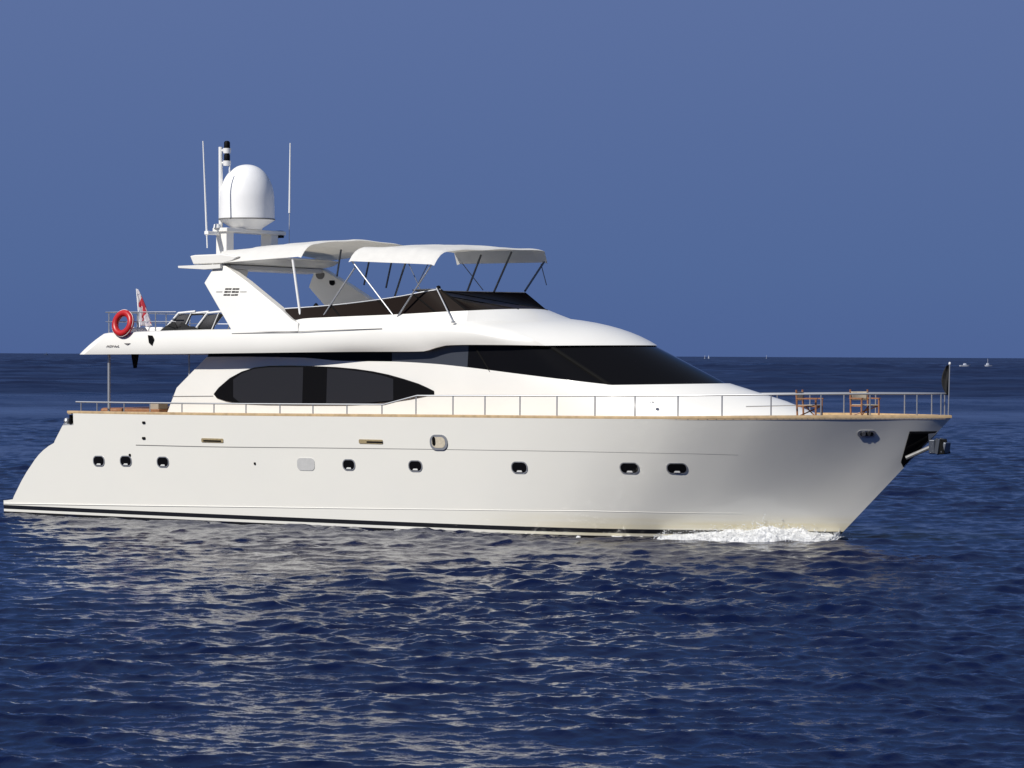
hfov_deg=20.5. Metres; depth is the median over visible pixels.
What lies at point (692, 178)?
sky
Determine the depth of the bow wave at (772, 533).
69.13 m
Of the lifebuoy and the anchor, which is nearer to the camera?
the anchor
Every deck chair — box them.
[795,390,823,414]
[849,389,880,414]
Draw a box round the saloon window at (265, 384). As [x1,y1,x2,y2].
[214,366,433,403]
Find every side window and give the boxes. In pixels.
[208,352,391,361]
[392,345,468,366]
[467,345,602,383]
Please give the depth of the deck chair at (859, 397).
68.71 m
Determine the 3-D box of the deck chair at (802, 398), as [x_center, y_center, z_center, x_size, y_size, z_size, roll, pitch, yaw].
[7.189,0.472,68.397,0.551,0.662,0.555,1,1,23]
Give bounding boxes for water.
[0,353,1023,767]
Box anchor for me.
[905,438,950,459]
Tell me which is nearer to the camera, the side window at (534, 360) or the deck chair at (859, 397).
the deck chair at (859, 397)
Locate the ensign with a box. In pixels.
[136,289,151,326]
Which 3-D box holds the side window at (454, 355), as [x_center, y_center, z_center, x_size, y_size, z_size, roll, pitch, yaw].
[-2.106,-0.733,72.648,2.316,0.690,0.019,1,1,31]
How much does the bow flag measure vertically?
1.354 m
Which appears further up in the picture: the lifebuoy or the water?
the lifebuoy
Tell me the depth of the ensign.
78.93 m
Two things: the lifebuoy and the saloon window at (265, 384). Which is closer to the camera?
the saloon window at (265, 384)
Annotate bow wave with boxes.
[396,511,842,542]
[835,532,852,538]
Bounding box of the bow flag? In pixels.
[941,362,950,414]
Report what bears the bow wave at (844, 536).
on the water
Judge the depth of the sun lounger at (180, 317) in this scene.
76.70 m
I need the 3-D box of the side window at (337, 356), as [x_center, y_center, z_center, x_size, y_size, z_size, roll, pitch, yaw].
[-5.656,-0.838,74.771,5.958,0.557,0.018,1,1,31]
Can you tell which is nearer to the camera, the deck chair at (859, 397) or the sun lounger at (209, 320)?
the deck chair at (859, 397)
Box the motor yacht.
[4,141,951,537]
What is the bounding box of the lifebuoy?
[112,309,133,336]
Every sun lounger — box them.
[168,310,209,328]
[196,311,228,329]
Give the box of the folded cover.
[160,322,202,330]
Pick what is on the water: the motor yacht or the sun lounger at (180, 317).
the motor yacht
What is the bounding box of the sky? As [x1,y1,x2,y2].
[0,0,1023,357]
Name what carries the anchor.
attached to the motor yacht

